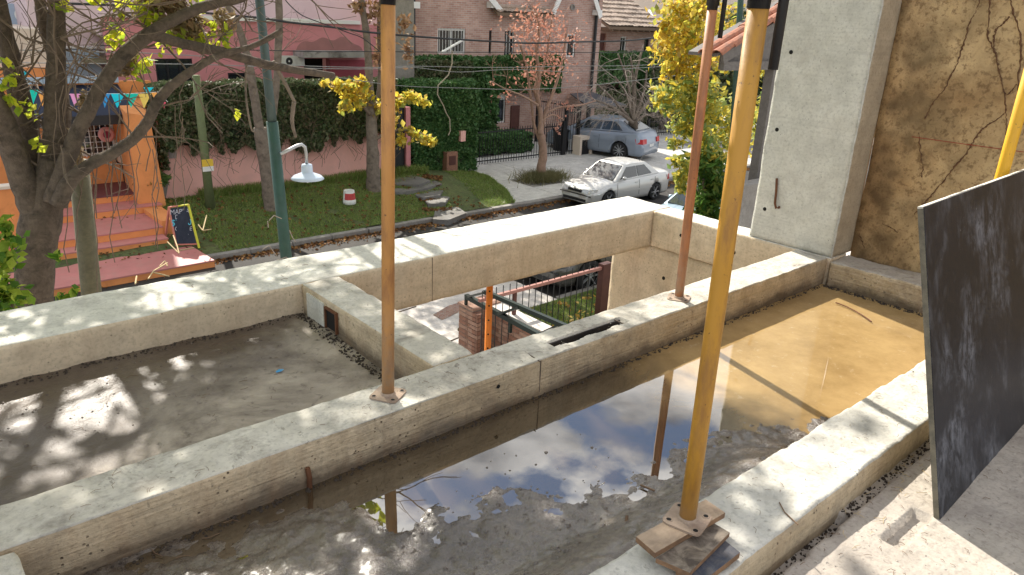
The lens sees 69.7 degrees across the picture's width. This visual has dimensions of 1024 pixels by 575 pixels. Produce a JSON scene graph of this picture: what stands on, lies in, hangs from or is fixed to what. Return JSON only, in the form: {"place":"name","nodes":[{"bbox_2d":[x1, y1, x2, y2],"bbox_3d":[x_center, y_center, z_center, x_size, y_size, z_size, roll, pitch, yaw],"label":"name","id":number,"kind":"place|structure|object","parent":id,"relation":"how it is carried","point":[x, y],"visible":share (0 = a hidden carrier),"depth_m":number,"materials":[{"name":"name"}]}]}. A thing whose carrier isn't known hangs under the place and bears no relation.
{"place":"outdoors","nodes":[
{"label":"outdoors","id":0,"kind":"place"},
{"bbox_2d":[24,71,167,107],"bbox_3d":[-8.025,-3.844,14.289,2.516,0.808,0.109,-15,26,-39],"label":"bunting","id":1,"kind":"object","parent":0,"point":[143,98],"visible":0.51,"depth_m":14.54,"materials":[{"name":"multicoloured fabric"}]},
{"bbox_2d":[0,313,395,505],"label":"niche floor","id":2,"kind":"structure","parent":0,"point":[77,454],"depth_m":3.33,"materials":[{"name":"concrete"}]},
{"bbox_2d":[0,313,302,386],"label":"edge debris","id":3,"kind":"object","parent":2,"relation":"on","point":[107,358],"visible":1,"depth_m":3.69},
{"bbox_2d":[0,316,361,455],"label":"mud crumbs","id":4,"kind":"object","parent":2,"relation":"on","point":[48,426],"visible":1,"depth_m":3.46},
{"bbox_2d":[295,314,381,380],"bbox_3d":[-0.832,0.343,3.836,0.088,0.038,1.266,-15,26,-39],"label":"edge debris","id":5,"kind":"object","parent":2,"relation":"on","point":[344,350],"visible":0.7,"depth_m":3.92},
{"bbox_2d":[302,277,472,379],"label":"concrete beam","id":6,"kind":"structure","parent":2,"relation":"on","point":[349,314],"depth_m":3.81,"materials":[{"name":"concrete"}]},
{"bbox_2d":[1,170,514,279],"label":"grass verge","id":7,"kind":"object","parent":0,"point":[455,186],"depth_m":18.60,"materials":[{"name":"plant"}]},
{"bbox_2d":[0,76,165,240],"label":"orange shop","id":8,"kind":"structure","parent":7,"relation":"on","point":[100,123],"depth_m":17.38,"materials":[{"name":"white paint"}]},
{"bbox_2d":[82,125,115,156],"bbox_3d":[-10.303,-3.674,18.160,0.882,0.856,0.159,-15,26,-39],"label":"window","id":9,"kind":"structure","parent":8,"relation":"in","point":[100,146],"depth_m":18.18,"materials":[{"name":"white paint"}]},
{"bbox_2d":[135,215,210,283],"bbox_3d":[-6.553,-0.782,14.374,0.551,0.267,4.020,0,20,-6],"label":"twig heap","id":10,"kind":"object","parent":7,"relation":"on","point":[177,251],"visible":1,"depth_m":14.33,"materials":[{"name":"wood"}]},
{"bbox_2d":[192,75,214,208],"bbox_3d":[-7.404,-3.335,17.682,0.264,3.414,0.282,-15,26,-39],"label":"wooden post","id":11,"kind":"object","parent":7,"relation":"on","point":[206,174],"visible":0.79,"depth_m":17.64,"materials":[{"name":"green wood"}]},
{"bbox_2d":[174,0,315,211],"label":"slim tree","id":12,"kind":"object","parent":7,"relation":"on","point":[261,142],"visible":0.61,"depth_m":17.74,"materials":[{"name":"brown plant"}]},
{"bbox_2d":[155,106,410,198],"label":"garden wall","id":13,"kind":"structure","parent":7,"relation":"on","point":[348,161],"depth_m":19.73,"materials":[{"name":"pink paint"}]},
{"bbox_2d":[142,75,400,191],"bbox_3d":[-6.162,-4.309,20.083,6.955,2.860,1.193,-15,26,-39],"label":"ivy","id":14,"kind":"object","parent":13,"relation":"on","point":[319,118],"visible":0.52,"depth_m":19.06,"materials":[{"name":"green plant"}]},
{"bbox_2d":[99,174,483,267],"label":"fallen leaves","id":15,"kind":"object","parent":7,"relation":"on","point":[311,200],"visible":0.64,"depth_m":18.60,"materials":[{"name":"plant"}]},
{"bbox_2d":[192,164,428,197],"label":"grass tufts","id":16,"kind":"object","parent":7,"relation":"on","point":[224,191],"visible":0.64,"depth_m":20.65,"materials":[{"name":"plant"}]},
{"bbox_2d":[343,189,355,204],"bbox_3d":[-4.355,-2.426,19.662,0.350,0.372,0.350,-15,26,-39],"label":"bucket","id":17,"kind":"object","parent":7,"relation":"on","point":[349,198],"visible":1,"depth_m":19.55,"materials":[{"name":"white plastic"}]},
{"bbox_2d":[319,0,437,192],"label":"slim tree","id":18,"kind":"object","parent":7,"relation":"on","point":[362,97],"visible":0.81,"depth_m":19.98,"materials":[{"name":"brown plant"}]},
{"bbox_2d":[395,175,465,224],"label":"stone steps","id":19,"kind":"structure","parent":7,"relation":"on","point":[450,217],"depth_m":20.86,"materials":[{"name":"stone"}]},
{"bbox_2d":[419,174,451,211],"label":"fallen leaves","id":20,"kind":"object","parent":7,"relation":"on","point":[428,176],"visible":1,"depth_m":20.74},
{"bbox_2d":[442,151,457,170],"bbox_3d":[-2.057,-4.106,24.344,0.440,0.795,0.295,-15,26,-39],"label":"brick meter box","id":21,"kind":"object","parent":7,"relation":"on","point":[450,160],"visible":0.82,"depth_m":24.20,"materials":[{"name":"brick"}]},
{"bbox_2d":[21,50,659,67],"bbox_3d":[-1.469,-4.886,15.778,15.940,0.358,0.016,-15,26,-39],"label":"cable","id":22,"kind":"object","parent":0,"point":[379,67],"visible":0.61,"depth_m":15.23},
{"bbox_2d":[22,62,660,71],"bbox_3d":[-1.615,-4.787,15.968,15.926,0.299,0.016,-15,26,-39],"label":"cable","id":23,"kind":"object","parent":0,"point":[395,68],"visible":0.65,"depth_m":15.89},
{"bbox_2d":[92,44,643,52],"bbox_3d":[-0.108,-5.373,16.280,16.616,0.330,0.018,-15,26,-39],"label":"cable","id":24,"kind":"object","parent":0,"point":[415,51],"visible":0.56,"depth_m":15.25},
{"bbox_2d":[67,2,724,43],"bbox_3d":[0.024,-5.455,15.655,17.403,0.501,0.040,-15,26,-39],"label":"cable","id":25,"kind":"object","parent":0,"point":[245,16],"visible":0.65,"depth_m":14.21,"materials":[{"name":"rubber"}]},
{"bbox_2d":[0,150,871,306],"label":"road","id":26,"kind":"structure","parent":0,"point":[661,198],"depth_m":17.10,"materials":[{"name":"asphalt"}]},
{"bbox_2d":[101,168,749,287],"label":"fallen leaves","id":27,"kind":"object","parent":26,"relation":"on","point":[414,226],"visible":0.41,"depth_m":18.14,"materials":[{"name":"plant"}]},
{"bbox_2d":[207,164,749,259],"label":"kerb","id":28,"kind":"structure","parent":26,"relation":"on","point":[298,242],"depth_m":18.03,"materials":[{"name":"concrete"}]},
{"bbox_2d":[532,256,611,288],"bbox_3d":[2.005,-1.025,16.153,4.252,1.320,1.871,-15,26,-39],"label":"parked car","id":29,"kind":"object","parent":26,"relation":"on","point":[569,271],"visible":0.08,"depth_m":14.70,"materials":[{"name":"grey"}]},
{"bbox_2d":[560,156,668,203],"bbox_3d":[3.222,-3.409,22.628,3.786,1.415,1.612,-15,27,-40],"label":"parked car","id":30,"kind":"object","parent":26,"relation":"on","point":[609,178],"visible":0.94,"depth_m":22.04,"materials":[{"name":"silver metal"}]},
{"bbox_2d":[662,193,719,210],"bbox_3d":[5.180,-2.011,19.033,4.402,1.440,1.871,-15,26,-39],"label":"parked car","id":31,"kind":"object","parent":26,"relation":"on","point":[676,201],"visible":0.02,"depth_m":18.65,"materials":[{"name":"white"}]},
{"bbox_2d":[83,416,828,574],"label":"mud floor","id":32,"kind":"structure","parent":0,"point":[316,541],"depth_m":2.50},
{"bbox_2d":[0,552,24,574],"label":"concrete beam","id":33,"kind":"structure","parent":32,"relation":"on","point":[10,563],"depth_m":2.06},
{"bbox_2d":[0,250,826,574],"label":"concrete beam","id":34,"kind":"structure","parent":32,"relation":"on","point":[160,500],"depth_m":2.83,"materials":[{"name":"concrete"}]},
{"bbox_2d":[369,0,405,403],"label":"steel prop","id":35,"kind":"object","parent":34,"relation":"on","point":[386,391],"visible":1,"depth_m":2.77,"materials":[{"name":"orange paint"}]},
{"bbox_2d":[667,0,726,302],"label":"steel prop","id":36,"kind":"object","parent":34,"relation":"on","point":[678,295],"visible":1,"depth_m":3.94,"materials":[{"name":"orange paint"}]},
{"bbox_2d":[124,284,924,572],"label":"puddle water","id":37,"kind":"structure","parent":32,"relation":"on","point":[804,359],"depth_m":3.36,"materials":[{"name":"liquid"}]},
{"bbox_2d":[124,286,819,564],"bbox_3d":[0.401,0.450,3.707,4.676,0.010,0.053,-15,26,-39],"label":"edge debris","id":38,"kind":"object","parent":37,"relation":"on","point":[259,509],"visible":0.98,"depth_m":3.12,"materials":[{"name":"gravel"}]},
{"bbox_2d":[378,457,712,574],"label":"mud crumbs","id":39,"kind":"object","parent":37,"relation":"on","point":[413,550],"visible":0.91,"depth_m":2.57,"materials":[{"name":"soil"}]},
{"bbox_2d":[823,285,922,316],"bbox_3d":[2.424,0.083,4.944,0.068,0.010,0.704,-15,26,-39],"label":"edge debris","id":40,"kind":"object","parent":37,"relation":"on","point":[877,301],"visible":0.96,"depth_m":4.93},
{"bbox_2d":[589,360,928,574],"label":"concrete beam","id":41,"kind":"structure","parent":32,"relation":"on","point":[819,498],"depth_m":2.63,"materials":[{"name":"concrete"}]},
{"bbox_2d":[676,541,739,574],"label":"wooden board","id":42,"kind":"object","parent":41,"relation":"on","point":[723,556],"visible":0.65,"depth_m":2.16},
{"bbox_2d":[655,524,729,574],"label":"wooden board","id":43,"kind":"object","parent":42,"relation":"on","point":[691,555],"visible":1,"depth_m":2.17,"materials":[{"name":"wood"}]},
{"bbox_2d":[636,500,724,557],"bbox_3d":[0.519,0.734,2.250,0.328,0.020,0.083,-13,25,-35],"label":"wooden board","id":44,"kind":"object","parent":43,"relation":"on","point":[658,540],"visible":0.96,"depth_m":2.20,"materials":[{"name":"brown wood"}]},
{"bbox_2d":[663,0,788,536],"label":"steel prop","id":45,"kind":"object","parent":44,"relation":"on","point":[686,515],"visible":1,"depth_m":1.93,"materials":[{"name":"yellow paint"}]},
{"bbox_2d":[994,70,1023,178],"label":"steel prop","id":46,"kind":"object","parent":41,"relation":"on","point":[1012,136],"depth_m":3.18,"materials":[{"name":"yellow paint"}]},
{"bbox_2d":[825,255,922,313],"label":"concrete kerb","id":47,"kind":"structure","parent":32,"relation":"on","point":[894,286],"depth_m":4.96,"materials":[{"name":"concrete"}]},
{"bbox_2d":[397,281,556,333],"bbox_3d":[-2.608,0.697,13.000,7.050,0.288,2.800,-15,26,-39],"label":"entrance apron","id":48,"kind":"object","parent":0,"point":[423,314],"visible":0.07,"depth_m":13.73,"materials":[{"name":"concrete"}]},
{"bbox_2d":[433,303,459,319],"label":"pavement","id":49,"kind":"structure","parent":48,"relation":"on","point":[447,311],"depth_m":13.42,"materials":[{"name":"concrete"}]},
{"bbox_2d":[335,75,674,89],"bbox_3d":[0.681,-5.136,18.259,11.287,0.411,0.016,-15,26,-39],"label":"cable","id":50,"kind":"object","parent":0,"point":[496,89],"visible":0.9,"depth_m":17.55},
{"bbox_2d":[414,0,602,138],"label":"brick house","id":51,"kind":"structure","parent":0,"point":[471,19],"depth_m":30.41,"materials":[{"name":"brown brick"}]},
{"bbox_2d":[437,28,464,53],"bbox_3d":[-2.355,-9.485,28.289,1.329,0.944,0.159,-15,26,-39],"label":"window","id":52,"kind":"structure","parent":51,"relation":"in","point":[442,44],"depth_m":28.29,"materials":[{"name":"white paint"}]},
{"bbox_2d":[414,53,564,131],"bbox_3d":[-0.804,-7.641,29.495,8.213,3.369,1.361,-15,26,-39],"label":"climbing plant","id":53,"kind":"object","parent":51,"relation":"attached to","point":[487,119],"visible":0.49,"depth_m":29.41,"materials":[{"name":"green plant"}]},
{"bbox_2d":[497,93,506,122],"bbox_3d":[-0.492,-7.526,30.792,0.669,1.272,0.220,-15,26,-39],"label":"window","id":54,"kind":"structure","parent":51,"relation":"in","point":[501,104],"depth_m":30.91,"materials":[{"name":"white paint"}]},
{"bbox_2d":[504,31,512,54],"bbox_3d":[-0.151,-9.996,30.141,0.501,1.042,0.159,-15,26,-39],"label":"window","id":55,"kind":"structure","parent":51,"relation":"in","point":[507,46],"depth_m":30.16,"materials":[{"name":"white metal"}]},
{"bbox_2d":[510,105,519,128],"bbox_3d":[0.112,-7.013,31.494,0.475,1.541,0.057,-15,26,-39],"label":"door","id":56,"kind":"structure","parent":51,"relation":"in","point":[515,109],"depth_m":31.36,"materials":[{"name":"brown paint"}]},
{"bbox_2d":[457,288,596,330],"bbox_3d":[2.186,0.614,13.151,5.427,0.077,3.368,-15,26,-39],"label":"lawn grass","id":57,"kind":"structure","parent":0,"point":[572,308],"depth_m":13.65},
{"bbox_2d":[478,261,611,351],"bbox_3d":[0.569,0.407,11.780,2.838,1.340,0.120,-15,26,-39],"label":"bar fence","id":58,"kind":"object","parent":57,"relation":"on","point":[603,269],"visible":0.5,"depth_m":12.03,"materials":[{"name":"black metal"}]},
{"bbox_2d":[440,251,850,343],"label":"front pavement","id":59,"kind":"structure","parent":0,"point":[453,334],"depth_m":12.45,"materials":[{"name":"concrete"}]},
{"bbox_2d":[0,214,79,311],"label":"bush","id":60,"kind":"object","parent":59,"relation":"on","point":[11,294],"visible":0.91,"depth_m":5.69,"materials":[{"name":"green plant"}]},
{"bbox_2d":[71,158,101,295],"bbox_3d":[-4.418,0.456,7.776,0.390,3.614,0.210,-15,26,-39],"label":"wooden post","id":61,"kind":"object","parent":59,"relation":"on","point":[86,247],"visible":0.21,"depth_m":7.41,"materials":[{"name":"brown wood"}]},
{"bbox_2d":[0,0,361,306],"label":"street tree","id":62,"kind":"object","parent":59,"relation":"on","point":[45,176],"visible":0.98,"depth_m":6.42,"materials":[{"name":"brown plant"}]},
{"bbox_2d":[255,0,323,258],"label":"lamp post","id":63,"kind":"object","parent":59,"relation":"on","point":[307,174],"visible":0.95,"depth_m":8.95,"materials":[{"name":"metal"}]},
{"bbox_2d":[458,295,551,354],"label":"brick wall","id":64,"kind":"structure","parent":59,"relation":"on","point":[469,335],"depth_m":11.50,"materials":[{"name":"brick"}]},
{"bbox_2d":[464,290,566,334],"bbox_3d":[-0.052,0.415,10.570,0.218,0.550,2.329,-13,26,-37],"label":"railing","id":65,"kind":"object","parent":64,"relation":"on","point":[503,315],"visible":0.79,"depth_m":10.45,"materials":[{"name":"metal"}]},
{"bbox_2d":[665,143,726,219],"bbox_3d":[3.574,-1.503,14.453,2.103,2.661,1.092,-15,26,-39],"label":"bush","id":66,"kind":"object","parent":59,"relation":"on","point":[710,183],"visible":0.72,"depth_m":14.18,"materials":[{"name":"green plant"}]},
{"bbox_2d":[688,0,777,179],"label":"neighbour porch","id":67,"kind":"object","parent":59,"relation":"on","point":[727,47],"visible":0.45,"depth_m":12.44,"materials":[{"name":"ceramic"}]},
{"bbox_2d":[729,0,743,138],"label":"steel pole","id":68,"kind":"object","parent":59,"relation":"on","point":[740,4],"visible":0.19,"depth_m":13.00,"materials":[{"name":"metal"}]},
{"bbox_2d":[738,178,758,228],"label":"wall","id":69,"kind":"structure","parent":59,"relation":"on","point":[748,201],"depth_m":12.48,"materials":[{"name":"concrete"}]},
{"bbox_2d":[599,0,701,88],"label":"brick house","id":70,"kind":"structure","parent":0,"point":[625,20],"depth_m":36.12,"materials":[{"name":"brown paint"}]},
{"bbox_2d":[596,50,662,90],"bbox_3d":[6.027,-10.733,36.234,6.054,1.977,1.024,-15,26,-39],"label":"climbing plant","id":71,"kind":"object","parent":70,"relation":"attached to","point":[614,64],"visible":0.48,"depth_m":35.24,"materials":[{"name":"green plant"}]},
{"bbox_2d":[464,117,873,211],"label":"driveway","id":72,"kind":"structure","parent":0,"point":[578,165],"depth_m":27.06,"materials":[{"name":"concrete"}]},
{"bbox_2d":[88,0,378,81],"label":"pink house","id":73,"kind":"structure","parent":72,"relation":"on","point":[166,68],"depth_m":24.53,"materials":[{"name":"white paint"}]},
{"bbox_2d":[155,59,192,81],"bbox_3d":[-10.210,-6.549,22.200,1.080,0.710,0.080,-15,26,-39],"label":"window","id":74,"kind":"structure","parent":73,"relation":"in","point":[166,70],"depth_m":22.10,"materials":[{"name":"black glass"}]},
{"bbox_2d":[395,0,413,79],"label":"rendered pier","id":75,"kind":"structure","parent":72,"relation":"on","point":[406,7],"depth_m":24.20,"materials":[{"name":"paint"}]},
{"bbox_2d":[397,76,480,170],"bbox_3d":[-2.409,-5.298,24.169,2.944,3.130,1.300,-15,26,-39],"label":"ivy","id":76,"kind":"object","parent":72,"relation":"on","point":[460,101],"visible":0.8,"depth_m":23.78,"materials":[{"name":"green plant"}]},
{"bbox_2d":[437,51,452,135],"bbox_3d":[-2.125,-6.093,23.176,0.599,2.613,0.038,-15,26,-39],"label":"bare branch","id":77,"kind":"object","parent":76,"relation":"attached to","point":[437,91],"visible":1,"depth_m":23.03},
{"bbox_2d":[468,170,514,202],"bbox_3d":[-0.571,-3.251,23.178,0.669,0.229,4.319,-5,21,-19],"label":"grass edge","id":78,"kind":"object","parent":72,"relation":"on","point":[509,197],"depth_m":23.02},
{"bbox_2d":[476,128,533,156],"bbox_3d":[-0.516,-5.704,28.709,3.012,0.951,1.441,-15,26,-39],"label":"hedge","id":79,"kind":"object","parent":72,"relation":"on","point":[488,141],"visible":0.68,"depth_m":28.40,"materials":[{"name":"green plant"}]},
{"bbox_2d":[477,153,573,165],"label":"fence plinth","id":80,"kind":"structure","parent":72,"relation":"on","point":[520,160],"depth_m":27.36,"materials":[{"name":"concrete"}]},
{"bbox_2d":[476,121,565,164],"bbox_3d":[0.230,-5.375,27.247,4.753,1.318,0.100,-15,26,-39],"label":"iron fence","id":81,"kind":"object","parent":80,"relation":"on","point":[562,140],"visible":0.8,"depth_m":27.35,"materials":[{"name":"metal"}]},
{"bbox_2d":[564,107,580,154],"bbox_3d":[2.353,-6.153,28.914,0.829,1.780,0.100,-15,26,-39],"label":"iron fence","id":82,"kind":"object","parent":80,"relation":"on","point":[578,123],"visible":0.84,"depth_m":28.86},
{"bbox_2d":[486,0,595,172],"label":"red leaved tree","id":83,"kind":"object","parent":72,"relation":"on","point":[541,138],"visible":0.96,"depth_m":23.62,"materials":[{"name":"beige plant"}]},
{"bbox_2d":[505,166,577,187],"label":"tree pit grass","id":84,"kind":"object","parent":72,"relation":"on","point":[546,176],"visible":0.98,"depth_m":24.41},
{"bbox_2d":[535,100,581,144],"bbox_3d":[1.861,-6.792,30.407,0.112,1.906,2.933,-11,24,-32],"label":"iron fence","id":85,"kind":"object","parent":72,"relation":"on","point":[536,123],"visible":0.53,"depth_m":30.73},
{"bbox_2d":[553,127,569,150],"bbox_3d":[1.982,-6.037,29.829,0.720,0.920,0.720,-15,26,-39],"label":"waste bin","id":86,"kind":"object","parent":72,"relation":"on","point":[558,144],"visible":0.38,"depth_m":29.62,"materials":[{"name":"black paint"}]},
{"bbox_2d":[572,135,591,154],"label":"meter pillar","id":87,"kind":"structure","parent":72,"relation":"on","point":[579,148],"depth_m":29.07,"materials":[{"name":"beige concrete"}]},
{"bbox_2d":[570,92,625,117],"bbox_3d":[3.461,-7.537,32.671,2.667,1.929,2.300,-15,26,-39],"label":"carport","id":88,"kind":"object","parent":72,"relation":"on","point":[593,95],"visible":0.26,"depth_m":32.51,"materials":[{"name":"black metal"}]},
{"bbox_2d":[547,114,658,156],"bbox_3d":[3.611,-6.233,29.744,4.502,1.500,1.925,16,24,32],"label":"parked car","id":89,"kind":"object","parent":72,"relation":"on","point":[629,140],"visible":0.61,"depth_m":28.66,"materials":[{"name":"silver metal"}]},
{"bbox_2d":[568,44,675,158],"bbox_3d":[4.438,-6.863,27.789,6.519,4.566,3.020,-15,26,-39],"label":"bare tree","id":90,"kind":"object","parent":72,"relation":"on","point":[634,117],"visible":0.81,"depth_m":27.60,"materials":[{"name":"grey plant"}]},
{"bbox_2d":[594,87,689,126],"bbox_3d":[7.497,-9.398,38.064,9.363,2.088,1.353,-15,26,-39],"label":"shrub","id":91,"kind":"object","parent":72,"relation":"on","point":[616,94],"visible":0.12,"depth_m":35.88,"materials":[{"name":"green plant"}]},
{"bbox_2d":[641,57,676,129],"bbox_3d":[7.666,-9.691,36.464,3.339,3.814,1.373,-15,26,-39],"label":"leafy tree","id":92,"kind":"object","parent":72,"relation":"on","point":[657,70],"visible":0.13,"depth_m":35.65,"materials":[{"name":"green plant"}]},
{"bbox_2d":[677,6,763,127],"bbox_3d":[11.180,-10.598,35.974,8.017,6.139,3.373,-15,26,-39],"label":"leafy tree","id":93,"kind":"object","parent":72,"relation":"on","point":[723,78],"visible":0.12,"depth_m":34.80,"materials":[{"name":"green plant"}]},
{"bbox_2d":[771,424,1023,574],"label":"floor slab","id":94,"kind":"structure","parent":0,"point":[951,542],"depth_m":2.54,"materials":[{"name":"concrete"}]},
{"bbox_2d":[773,439,929,574],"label":"edge debris","id":95,"kind":"object","parent":94,"relation":"on","point":[867,497],"visible":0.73,"depth_m":2.72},
{"bbox_2d":[783,445,1022,574],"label":"slab crumbs","id":96,"kind":"object","parent":94,"relation":"on","point":[930,533],"visible":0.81,"depth_m":2.56,"materials":[{"name":"concrete"}]},
{"bbox_2d":[850,0,1023,272],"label":"stained wall","id":97,"kind":"structure","parent":94,"relation":"on","point":[954,74],"depth_m":4.70,"materials":[{"name":"paint"}]},
{"bbox_2d":[917,169,1023,519],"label":"shuttering sheet","id":98,"kind":"object","parent":94,"relation":"on","point":[971,244],"visible":1,"depth_m":2.77,"materials":[{"name":"black wood"}]},
{"bbox_3d":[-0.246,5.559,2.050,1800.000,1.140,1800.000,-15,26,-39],"label":"ground","id":99,"kind":"structure","parent":0,"visible":0},
{"bbox_2d":[0,24,45,76],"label":"cream house","id":100,"kind":"structure","parent":99,"relation":"on","point":[38,72],"depth_m":19.85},
{"bbox_2d":[7,0,133,76],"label":"mauve house","id":101,"kind":"structure","parent":99,"relation":"on","point":[77,18],"depth_m":21.53,"materials":[{"name":"pink paint"}]},
{"bbox_2d":[0,181,214,296],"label":"shop steps","id":102,"kind":"structure","parent":99,"relation":"on","point":[132,233],"depth_m":15.68,"materials":[{"name":"pink tile"}]},
{"bbox_2d":[132,169,171,197],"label":"plant","id":103,"kind":"object","parent":102,"relation":"on","point":[165,178],"visible":0.3,"depth_m":17.84,"materials":[{"name":"plant"}]},
{"bbox_2d":[164,204,199,247],"bbox_3d":[-7.315,-1.397,16.163,1.034,0.943,0.376,21,27,40],"label":"chalkboard","id":104,"kind":"object","parent":102,"relation":"on","point":[183,227],"visible":0.98,"depth_m":16.05,"materials":[{"name":"paint"}]},
{"bbox_2d":[601,0,776,26],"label":"cream building","id":105,"kind":"structure","parent":99,"relation":"on","point":[648,4],"depth_m":53.04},
{"bbox_2d":[645,0,764,191],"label":"yellow tree","id":106,"kind":"object","parent":99,"relation":"on","point":[680,97],"visible":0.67,"depth_m":14.06,"materials":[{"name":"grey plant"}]},
{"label":"ground floor slab","id":107,"kind":"structure","parent":0,"visible":0},
{"bbox_2d":[484,286,492,350],"bbox_3d":[-0.234,1.486,6.109,0.051,3.370,0.051,-15,26,-39],"label":"perforated prop","id":108,"kind":"object","parent":107,"relation":"on","point":[488,314],"visible":0.18,"depth_m":5.62,"materials":[{"name":"orange paint"}]},
{"bbox_2d":[607,246,712,309],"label":"side wall","id":109,"kind":"structure","parent":107,"relation":"on","point":[642,273],"depth_m":6.47,"materials":[{"name":"concrete"}]},
{"bbox_2d":[0,196,669,383],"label":"concrete beam","id":110,"kind":"structure","parent":109,"relation":"on","point":[122,321],"depth_m":4.43,"materials":[{"name":"concrete"}]},
{"bbox_2d":[650,208,845,283],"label":"concrete beam","id":111,"kind":"structure","parent":109,"relation":"on","point":[666,231],"depth_m":5.93,"materials":[{"name":"concrete"}]},
{"bbox_2d":[749,0,901,256],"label":"concrete column","id":112,"kind":"structure","parent":111,"relation":"on","point":[831,75],"depth_m":5.05,"materials":[{"name":"concrete"}]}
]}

